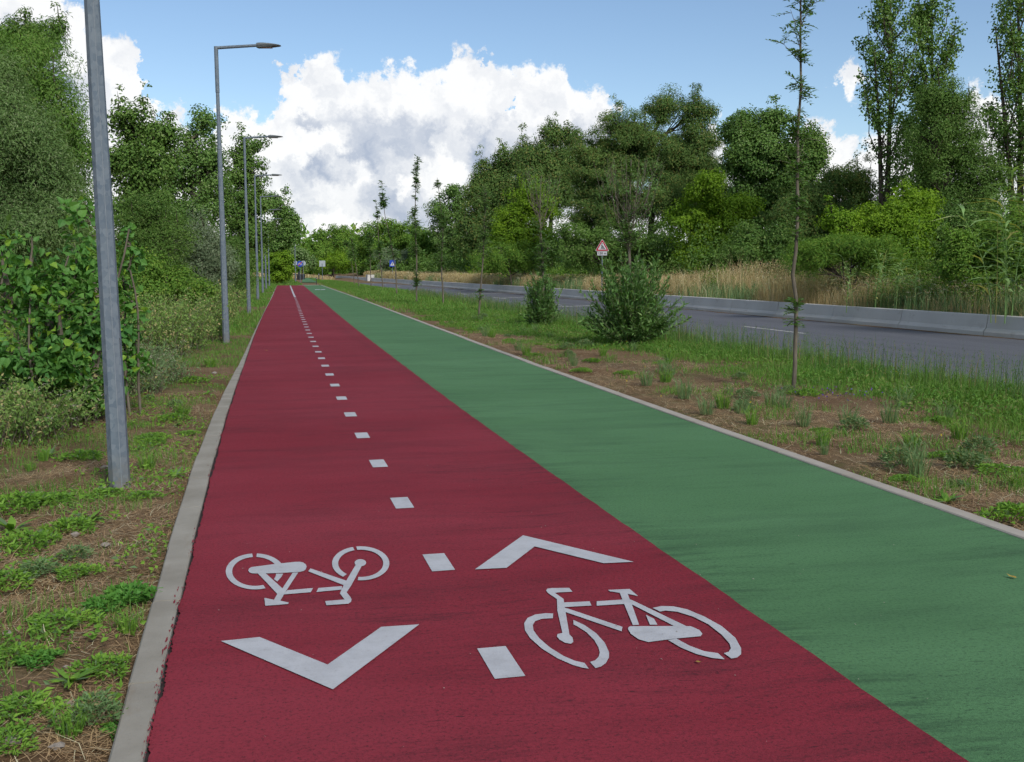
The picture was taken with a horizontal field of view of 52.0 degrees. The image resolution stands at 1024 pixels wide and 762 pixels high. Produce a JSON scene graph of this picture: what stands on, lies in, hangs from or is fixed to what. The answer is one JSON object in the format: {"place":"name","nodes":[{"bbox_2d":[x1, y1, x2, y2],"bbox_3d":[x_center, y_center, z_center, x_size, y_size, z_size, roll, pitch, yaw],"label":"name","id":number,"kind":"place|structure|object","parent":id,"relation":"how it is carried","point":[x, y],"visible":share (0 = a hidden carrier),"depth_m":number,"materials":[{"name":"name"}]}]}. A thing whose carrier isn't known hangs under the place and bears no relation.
{"place":"outdoors","nodes":[
{"label":"outdoors","id":0,"kind":"place"},
{"bbox_2d":[0,271,1023,761],"bbox_3d":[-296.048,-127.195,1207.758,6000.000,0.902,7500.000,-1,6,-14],"label":"ground","id":1,"kind":"structure","parent":0,"point":[700,379],"depth_m":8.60,"materials":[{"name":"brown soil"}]},
{"bbox_2d":[0,723,38,755],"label":"leafy weed","id":2,"kind":"object","parent":1,"relation":"on","point":[24,735],"visible":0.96,"depth_m":3.46,"materials":[{"name":"green plant"}]},
{"bbox_2d":[0,567,41,591],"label":"leafy weed","id":3,"kind":"object","parent":1,"relation":"on","point":[21,575],"visible":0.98,"depth_m":5.22,"materials":[{"name":"green plant"}]},
{"bbox_2d":[0,641,53,669],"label":"leafy weed","id":4,"kind":"object","parent":1,"relation":"on","point":[11,647],"visible":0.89,"depth_m":4.22,"materials":[{"name":"green plant"}]},
{"bbox_2d":[0,489,55,514],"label":"leafy weed","id":5,"kind":"object","parent":1,"relation":"on","point":[4,498],"visible":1,"depth_m":6.84,"materials":[{"name":"green plant"}]},
{"bbox_2d":[0,527,62,555],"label":"leafy weed","id":6,"kind":"object","parent":1,"relation":"on","point":[39,535],"visible":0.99,"depth_m":5.90,"materials":[{"name":"green plant"}]},
{"bbox_2d":[0,688,67,723],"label":"leafy weed","id":7,"kind":"object","parent":1,"relation":"on","point":[12,699],"visible":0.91,"depth_m":3.73,"materials":[{"name":"green plant"}]},
{"bbox_2d":[0,1,72,319],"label":"twiggy tree","id":8,"kind":"object","parent":1,"relation":"on","point":[26,23],"visible":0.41,"depth_m":28.95,"materials":[{"name":"green plant"}]},
{"bbox_2d":[11,648,65,670],"bbox_3d":[-1.876,1.098,4.162,0.211,0.051,0.201,-3,7,-27],"label":"clover patch","id":9,"kind":"object","parent":1,"relation":"on","point":[31,660],"visible":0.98,"depth_m":4.16,"materials":[{"name":"green plant"}]},
{"bbox_2d":[14,555,63,579],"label":"leafy weed","id":10,"kind":"object","parent":1,"relation":"on","point":[46,565],"visible":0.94,"depth_m":5.37,"materials":[{"name":"green plant"}]},
{"bbox_2d":[0,42,95,339],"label":"willow tree","id":11,"kind":"object","parent":1,"relation":"on","point":[40,164],"visible":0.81,"depth_m":16.97,"materials":[{"name":"green plant"}]},
{"bbox_2d":[0,230,101,427],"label":"poplar sapling","id":12,"kind":"object","parent":1,"relation":"on","point":[32,355],"visible":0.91,"depth_m":10.51,"materials":[{"name":"green plant"}]},
{"bbox_2d":[0,21,117,320],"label":"feathery tree","id":13,"kind":"object","parent":1,"relation":"on","point":[56,86],"visible":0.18,"depth_m":25.97,"materials":[{"name":"green plant"}]},
{"bbox_2d":[22,606,106,640],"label":"leafy weed","id":14,"kind":"object","parent":1,"relation":"on","point":[69,614],"visible":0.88,"depth_m":4.61,"materials":[{"name":"green plant"}]},
{"bbox_2d":[34,695,100,739],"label":"weed tuft","id":15,"kind":"object","parent":1,"relation":"on","point":[68,729],"visible":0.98,"depth_m":3.56,"materials":[{"name":"green plant"}]},
{"bbox_2d":[36,515,98,535],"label":"leafy weed","id":16,"kind":"object","parent":1,"relation":"on","point":[63,522],"visible":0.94,"depth_m":6.35,"materials":[{"name":"green plant"}]},
{"bbox_2d":[47,663,102,687],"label":"dandelion","id":17,"kind":"object","parent":1,"relation":"on","point":[77,676],"visible":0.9,"depth_m":4.01,"materials":[{"name":"green plant"}]},
{"bbox_2d":[55,543,97,563],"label":"leafy weed","id":18,"kind":"object","parent":1,"relation":"on","point":[80,547],"visible":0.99,"depth_m":5.67,"materials":[{"name":"green plant"}]},
{"bbox_2d":[0,358,156,448],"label":"bramble bush","id":19,"kind":"object","parent":1,"relation":"on","point":[25,404],"visible":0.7,"depth_m":9.85,"materials":[{"name":"green plant"}]},
{"bbox_2d":[54,447,103,461],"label":"leafy weed","id":20,"kind":"object","parent":1,"relation":"on","point":[81,452],"visible":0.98,"depth_m":8.66,"materials":[{"name":"green plant"}]},
{"bbox_2d":[53,562,106,582],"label":"leafy weed","id":21,"kind":"object","parent":1,"relation":"on","point":[64,570],"visible":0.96,"depth_m":5.37,"materials":[{"name":"green plant"}]},
{"bbox_2d":[54,196,129,421],"bbox_3d":[-4.358,-0.687,10.838,0.760,2.477,0.668,0,6,0],"label":"poplar sapling","id":22,"kind":"object","parent":1,"relation":"on","point":[89,332],"visible":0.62,"depth_m":10.79,"materials":[{"name":"green plant"}]},
{"bbox_2d":[65,687,127,728],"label":"leafy weed","id":23,"kind":"object","parent":1,"relation":"on","point":[113,708],"visible":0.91,"depth_m":3.66,"materials":[{"name":"green plant"}]},
{"bbox_2d":[61,650,133,678],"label":"leafy weed","id":24,"kind":"object","parent":1,"relation":"on","point":[98,658],"visible":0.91,"depth_m":4.13,"materials":[{"name":"green plant"}]},
{"bbox_2d":[84,0,130,489],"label":"street lamp","id":25,"kind":"object","parent":1,"relation":"on","point":[116,430],"visible":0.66,"depth_m":7.34,"materials":[{"name":"metal"}]},
{"bbox_2d":[79,592,137,613],"bbox_3d":[-1.868,1.025,4.861,0.264,0.083,0.251,-1,6,-13],"label":"clover patch","id":26,"kind":"object","parent":1,"relation":"on","point":[104,602],"visible":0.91,"depth_m":4.86,"materials":[{"name":"green plant"}]},
{"bbox_2d":[0,214,217,332],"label":"undergrowth","id":27,"kind":"object","parent":1,"relation":"on","point":[8,217],"visible":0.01,"depth_m":23.90,"materials":[{"name":"green plant"}]},
{"bbox_2d":[0,371,232,732],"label":"leafy ground cover","id":28,"kind":"object","parent":1,"relation":"on","point":[92,636],"visible":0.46,"depth_m":6.21,"materials":[{"name":"green plant"}]},
{"bbox_2d":[104,605,148,633],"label":"weed tuft","id":29,"kind":"object","parent":1,"relation":"on","point":[131,626],"visible":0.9,"depth_m":4.62,"materials":[{"name":"green plant"}]},
{"bbox_2d":[102,580,162,608],"bbox_3d":[-1.801,1.005,5.037,0.314,0.110,0.330,-2,7,-22],"label":"clover patch","id":30,"kind":"object","parent":1,"relation":"on","point":[145,589],"visible":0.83,"depth_m":5.01,"materials":[{"name":"green plant"}]},
{"bbox_2d":[116,222,156,414],"bbox_3d":[-4.119,-0.601,11.297,0.534,2.209,0.533,-5,8,-41],"label":"poplar sapling","id":31,"kind":"object","parent":1,"relation":"on","point":[132,359],"visible":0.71,"depth_m":11.26,"materials":[{"name":"green plant"}]},
{"bbox_2d":[0,284,276,725],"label":"grass","id":32,"kind":"structure","parent":1,"relation":"on","point":[236,328],"depth_m":8.81,"materials":[{"name":"green plant"}]},
{"bbox_2d":[107,79,185,240],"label":"poplar tree","id":33,"kind":"object","parent":1,"relation":"on","point":[137,163],"visible":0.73,"depth_m":46.72,"materials":[{"name":"green plant"}]},
{"bbox_2d":[88,333,206,395],"bbox_3d":[-5.079,-0.246,14.354,1.713,0.694,3.536,-1,6,-12],"label":"bush","id":34,"kind":"object","parent":1,"relation":"on","point":[165,367],"visible":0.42,"depth_m":13.90,"materials":[{"name":"green plant"}]},
{"bbox_2d":[91,185,206,313],"bbox_3d":[-10.547,-3.651,30.752,3.139,4.171,2.507,0,6,0],"label":"dark shrub","id":35,"kind":"object","parent":1,"relation":"on","point":[151,222],"visible":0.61,"depth_m":30.54,"materials":[{"name":"green plant"}]},
{"bbox_2d":[85,283,247,356],"bbox_3d":[-6.802,-1.253,21.021,2.958,1.318,6.974,-2,6,-14],"label":"bramble bush","id":36,"kind":"object","parent":1,"relation":"on","point":[188,327],"visible":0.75,"depth_m":20.32,"materials":[{"name":"green plant"}]},
{"bbox_2d":[116,245,218,312],"bbox_3d":[-8.604,-2.189,25.873,2.735,2.294,2.067,0,6,0],"label":"leafy shrub","id":37,"kind":"object","parent":1,"relation":"on","point":[152,276],"visible":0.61,"depth_m":25.74,"materials":[{"name":"green plant"}]},
{"bbox_2d":[108,290,274,761],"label":"kerb","id":38,"kind":"structure","parent":1,"relation":"on","point":[133,732],"depth_m":4.79,"materials":[{"name":"concrete"}]},
{"bbox_2d":[158,103,239,251],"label":"poplar tree","id":39,"kind":"object","parent":1,"relation":"on","point":[198,168],"visible":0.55,"depth_m":58.46,"materials":[{"name":"green plant"}]},
{"bbox_2d":[163,202,240,289],"bbox_3d":[-9.956,-3.807,33.831,2.899,3.828,2.069,0,6,0],"label":"olive shrub","id":40,"kind":"object","parent":1,"relation":"on","point":[205,258],"visible":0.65,"depth_m":33.37,"materials":[{"name":"green plant"}]},
{"bbox_2d":[173,279,249,319],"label":"bramble bush","id":41,"kind":"object","parent":1,"relation":"on","point":[231,296],"visible":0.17,"depth_m":33.15,"materials":[{"name":"green plant"}]},
{"bbox_2d":[211,232,264,300],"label":"olive shrub","id":42,"kind":"object","parent":1,"relation":"on","point":[240,276],"visible":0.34,"depth_m":46.43,"materials":[{"name":"green plant"}]},
{"bbox_2d":[212,122,278,265],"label":"poplar tree","id":43,"kind":"object","parent":1,"relation":"on","point":[236,223],"visible":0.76,"depth_m":76.44,"materials":[{"name":"green plant"}]},
{"bbox_2d":[214,42,280,342],"bbox_3d":[-5.513,-3.861,22.226,1.415,6.414,0.230,-1,6,-2],"label":"street lamp","id":44,"kind":"object","parent":1,"relation":"on","point":[224,285],"visible":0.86,"depth_m":22.16,"materials":[{"name":"metal"}]},
{"bbox_2d":[243,135,282,313],"bbox_3d":[-8.759,-5.449,37.197,1.415,6.414,0.230,0,6,-2],"label":"street lamp","id":45,"kind":"object","parent":1,"relation":"on","point":[247,241],"visible":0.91,"depth_m":37.13,"materials":[{"name":"metal"}]},
{"bbox_2d":[258,249,295,283],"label":"lime shrub","id":46,"kind":"object","parent":1,"relation":"on","point":[281,266],"visible":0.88,"depth_m":106.84,"materials":[{"name":"green plant"}]},
{"bbox_2d":[259,183,306,255],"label":"rounded tree","id":47,"kind":"object","parent":1,"relation":"on","point":[288,232],"visible":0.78,"depth_m":110.24,"materials":[{"name":"green plant"}]},
{"bbox_2d":[35,223,560,274],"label":"wood","id":48,"kind":"object","parent":1,"relation":"on","point":[349,270],"visible":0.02,"depth_m":226.73,"materials":[{"name":"green plant"}]},
{"bbox_2d":[288,243,318,273],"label":"pale tree","id":49,"kind":"object","parent":1,"relation":"on","point":[302,254],"visible":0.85,"depth_m":163.56,"materials":[{"name":"green plant"}]},
{"bbox_2d":[306,223,362,274],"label":"bright tree","id":50,"kind":"object","parent":1,"relation":"on","point":[321,248],"visible":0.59,"depth_m":202.13,"materials":[{"name":"green plant"}]},
{"bbox_2d":[316,248,356,276],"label":"lime shrub","id":51,"kind":"object","parent":1,"relation":"on","point":[334,258],"visible":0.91,"depth_m":176.37,"materials":[{"name":"green plant"}]},
{"bbox_2d":[344,213,428,270],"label":"bright tree","id":52,"kind":"object","parent":1,"relation":"on","point":[399,239],"visible":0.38,"depth_m":166.04,"materials":[{"name":"green plant"}]},
{"bbox_2d":[377,180,398,292],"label":"young tree","id":53,"kind":"object","parent":1,"relation":"on","point":[382,203],"visible":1,"depth_m":59.99,"materials":[{"name":"green plant"}]},
{"bbox_2d":[373,246,412,271],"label":"grey shrub","id":54,"kind":"object","parent":1,"relation":"on","point":[405,254],"visible":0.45,"depth_m":139.95,"materials":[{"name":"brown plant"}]},
{"bbox_2d":[405,154,423,301],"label":"young tree","id":55,"kind":"object","parent":1,"relation":"on","point":[414,248],"visible":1,"depth_m":47.52,"materials":[{"name":"green plant"}]},
{"bbox_2d":[406,222,450,266],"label":"bright tree","id":56,"kind":"object","parent":1,"relation":"on","point":[423,241],"visible":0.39,"depth_m":135.99,"materials":[{"name":"green plant"}]},
{"bbox_2d":[431,179,450,302],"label":"young tree","id":57,"kind":"object","parent":1,"relation":"on","point":[441,222],"visible":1,"depth_m":44.26,"materials":[{"name":"green plant"}]},
{"bbox_2d":[423,183,467,259],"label":"poplar tree","id":58,"kind":"object","parent":1,"relation":"on","point":[453,191],"visible":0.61,"depth_m":129.97,"materials":[{"name":"green plant"}]},
{"bbox_2d":[469,185,501,316],"bbox_3d":[-0.937,-4.252,34.630,1.016,4.441,0.966,-5,8,-37],"label":"young tree","id":59,"kind":"object","parent":1,"relation":"on","point":[484,234],"visible":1,"depth_m":34.55,"materials":[{"name":"green plant"}]},
{"bbox_2d":[448,138,530,262],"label":"dark tree","id":60,"kind":"object","parent":1,"relation":"on","point":[494,174],"visible":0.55,"depth_m":101.70,"materials":[{"name":"green plant"}]},
{"bbox_2d":[467,235,560,284],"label":"shrub","id":61,"kind":"object","parent":1,"relation":"on","point":[502,264],"visible":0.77,"depth_m":71.37,"materials":[{"name":"green plant"}]},
{"bbox_2d":[482,174,563,274],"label":"lime tree","id":62,"kind":"object","parent":1,"relation":"on","point":[519,231],"visible":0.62,"depth_m":74.68,"materials":[{"name":"green plant"}]},
{"bbox_2d":[518,171,565,324],"bbox_3d":[0.865,-3.536,28.371,1.370,4.338,1.258,3,7,27],"label":"young tree","id":63,"kind":"object","parent":1,"relation":"on","point":[541,307],"visible":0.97,"depth_m":28.34,"materials":[{"name":"green plant"}]},
{"bbox_2d":[500,111,586,266],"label":"dark tree","id":64,"kind":"object","parent":1,"relation":"on","point":[544,157],"visible":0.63,"depth_m":87.49,"materials":[{"name":"green plant"}]},
{"bbox_2d":[544,215,688,275],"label":"dark shrub","id":65,"kind":"object","parent":1,"relation":"on","point":[583,249],"visible":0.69,"depth_m":61.00,"materials":[{"name":"green plant"}]},
{"bbox_2d":[571,151,691,345],"bbox_3d":[2.410,-2.628,21.231,2.429,4.043,2.399,0,6,0],"label":"young tree","id":66,"kind":"object","parent":1,"relation":"on","point":[632,314],"visible":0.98,"depth_m":21.07,"materials":[{"name":"green plant"}]},
{"bbox_2d":[558,82,729,267],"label":"spreading tree","id":67,"kind":"object","parent":1,"relation":"on","point":[687,157],"visible":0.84,"depth_m":65.08,"materials":[{"name":"green plant"}]},
{"bbox_2d":[302,278,1023,761],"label":"footpath","id":68,"kind":"structure","parent":1,"relation":"on","point":[832,562],"depth_m":6.13,"materials":[{"name":"green asphalt"}]},
{"bbox_2d":[314,280,1023,514],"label":"grass","id":69,"kind":"structure","parent":1,"relation":"on","point":[402,299],"depth_m":14.80,"materials":[{"name":"green plant"}]},
{"bbox_2d":[322,285,1023,539],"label":"kerb","id":70,"kind":"structure","parent":1,"relation":"on","point":[1003,528],"depth_m":8.63,"materials":[{"name":"concrete"}]},
{"bbox_2d":[336,275,1023,338],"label":"concrete barrier","id":71,"kind":"object","parent":1,"relation":"on","point":[969,323],"visible":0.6,"depth_m":31.27,"materials":[{"name":"grey concrete"}]},
{"bbox_2d":[354,208,1013,299],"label":"undergrowth","id":72,"kind":"object","parent":1,"relation":"on","point":[455,264],"visible":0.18,"depth_m":55.09,"materials":[{"name":"green plant"}]},
{"bbox_2d":[362,250,1023,315],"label":"dry grass","id":73,"kind":"structure","parent":1,"relation":"on","point":[473,277],"depth_m":38.37,"materials":[{"name":"beige plant"}]},
{"bbox_2d":[372,271,1023,315],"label":"green weeds","id":74,"kind":"object","parent":1,"relation":"on","point":[722,293],"visible":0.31,"depth_m":30.41,"materials":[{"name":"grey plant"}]},
{"bbox_2d":[660,167,768,275],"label":"lime tree","id":75,"kind":"object","parent":1,"relation":"on","point":[718,210],"visible":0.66,"depth_m":55.38,"materials":[{"name":"green plant"}]},
{"bbox_2d":[407,287,1023,398],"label":"grass stalks","id":76,"kind":"object","parent":1,"relation":"on","point":[576,317],"depth_m":16.81,"materials":[{"name":"plant"}]},
{"bbox_2d":[708,94,796,244],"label":"round tree","id":77,"kind":"object","parent":1,"relation":"on","point":[754,145],"visible":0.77,"depth_m":58.13,"materials":[{"name":"green plant"}]},
{"bbox_2d":[706,217,815,278],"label":"dark shrub","id":78,"kind":"object","parent":1,"relation":"on","point":[734,251],"visible":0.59,"depth_m":49.06,"materials":[{"name":"green plant"}]},
{"bbox_2d":[765,0,823,389],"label":"young tree","id":79,"kind":"object","parent":1,"relation":"on","point":[794,129],"visible":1,"depth_m":13.41,"materials":[{"name":"green plant"}]},
{"bbox_2d":[763,119,835,275],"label":"round tree","id":80,"kind":"object","parent":1,"relation":"on","point":[818,155],"visible":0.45,"depth_m":56.49,"materials":[{"name":"green plant"}]},
{"bbox_2d":[759,150,884,270],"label":"brown green tree","id":81,"kind":"object","parent":1,"relation":"on","point":[847,188],"visible":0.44,"depth_m":49.42,"materials":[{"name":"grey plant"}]},
{"bbox_2d":[778,229,933,304],"bbox_3d":[10.783,-3.320,33.191,5.166,3.002,2.454,-2,6,-18],"label":"feathery shrub","id":82,"kind":"object","parent":1,"relation":"on","point":[815,253],"visible":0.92,"depth_m":32.73,"materials":[{"name":"green plant"}]},
{"bbox_2d":[833,246,914,312],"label":"giant reed","id":83,"kind":"object","parent":1,"relation":"on","point":[852,296],"visible":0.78,"depth_m":30.73,"materials":[{"name":"green plant"}]},
{"bbox_2d":[812,177,947,282],"bbox_3d":[12.135,-4.370,34.769,3.983,4.767,2.992,3,7,28],"label":"lime shrub","id":84,"kind":"object","parent":1,"relation":"on","point":[905,212],"visible":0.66,"depth_m":34.12,"materials":[{"name":"green plant"}]},
{"bbox_2d":[851,0,933,207],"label":"tall poplar","id":85,"kind":"object","parent":1,"relation":"on","point":[892,72],"visible":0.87,"depth_m":45.68,"materials":[{"name":"green plant"}]},
{"bbox_2d":[861,251,931,308],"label":"giant reed","id":86,"kind":"object","parent":1,"relation":"on","point":[903,281],"visible":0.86,"depth_m":29.77,"materials":[{"name":"green plant"}]},
{"bbox_2d":[877,442,924,471],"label":"leafy weed","id":87,"kind":"object","parent":1,"relation":"on","point":[884,457],"visible":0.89,"depth_m":8.19,"materials":[{"name":"green plant"}]},
{"bbox_2d":[860,264,956,307],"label":"tall weeds","id":88,"kind":"object","parent":1,"relation":"on","point":[928,282],"visible":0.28,"depth_m":31.18,"materials":[{"name":"green plant"}]},
{"bbox_2d":[896,435,939,476],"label":"weed tuft","id":89,"kind":"object","parent":1,"relation":"on","point":[918,466],"visible":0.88,"depth_m":7.96,"materials":[{"name":"green plant"}]},
{"bbox_2d":[892,0,969,177],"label":"tall poplar","id":90,"kind":"object","parent":1,"relation":"on","point":[930,49],"visible":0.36,"depth_m":46.33,"materials":[{"name":"green plant"}]},
{"bbox_2d":[882,192,1001,283],"bbox_3d":[14.818,-4.281,36.044,4.588,4.306,2.691,0,6,0],"label":"dark shrub","id":91,"kind":"object","parent":1,"relation":"on","point":[953,220],"visible":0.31,"depth_m":35.40,"materials":[{"name":"green plant"}]},
{"bbox_2d":[894,64,1022,221],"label":"rounded willow","id":92,"kind":"object","parent":1,"relation":"on","point":[943,115],"visible":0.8,"depth_m":38.82,"materials":[{"name":"green plant"}]},
{"bbox_2d":[941,445,980,470],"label":"leafy weed","id":93,"kind":"object","parent":1,"relation":"on","point":[953,453],"visible":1,"depth_m":8.25,"materials":[{"name":"green plant"}]},
{"bbox_2d":[926,253,1023,312],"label":"tall weeds","id":94,"kind":"object","parent":1,"relation":"on","point":[962,286],"visible":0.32,"depth_m":28.04,"materials":[{"name":"green plant"}]},
{"bbox_2d":[930,161,1023,323],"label":"giant reed","id":95,"kind":"object","parent":1,"relation":"on","point":[1019,236],"visible":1,"depth_m":24.57,"materials":[{"name":"green plant"}]},
{"bbox_2d":[932,184,1023,294],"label":"leafy shrub","id":96,"kind":"object","parent":1,"relation":"on","point":[962,254],"visible":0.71,"depth_m":28.04,"materials":[{"name":"green plant"}]},
{"bbox_2d":[958,432,998,455],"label":"leafy weed","id":97,"kind":"object","parent":1,"relation":"on","point":[976,440],"visible":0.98,"depth_m":8.85,"materials":[{"name":"green plant"}]},
{"bbox_2d":[973,500,1023,523],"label":"leafy weed","id":98,"kind":"object","parent":1,"relation":"on","point":[1004,507],"visible":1,"depth_m":6.60,"materials":[{"name":"green plant"}]},
{"bbox_2d":[973,462,1023,475],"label":"leafy weed","id":99,"kind":"object","parent":1,"relation":"on","point":[993,466],"visible":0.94,"depth_m":8.02,"materials":[{"name":"green plant"}]},
{"bbox_2d":[975,0,1023,211],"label":"tall poplar","id":100,"kind":"object","parent":1,"relation":"on","point":[1014,43],"visible":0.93,"depth_m":40.67,"materials":[{"name":"green plant"}]},
{"bbox_2d":[0,0,1023,269],"label":"sky","id":101,"kind":"structure","parent":0,"point":[353,90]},
{"bbox_2d":[141,285,968,761],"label":"cycle path","id":102,"kind":"structure","parent":0,"point":[405,509],"depth_m":4.68,"materials":[{"name":"red asphalt"}]},
{"bbox_2d":[360,283,1023,388],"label":"road","id":103,"kind":"structure","parent":0,"point":[972,344],"depth_m":24.51,"materials":[{"name":"grey asphalt"}]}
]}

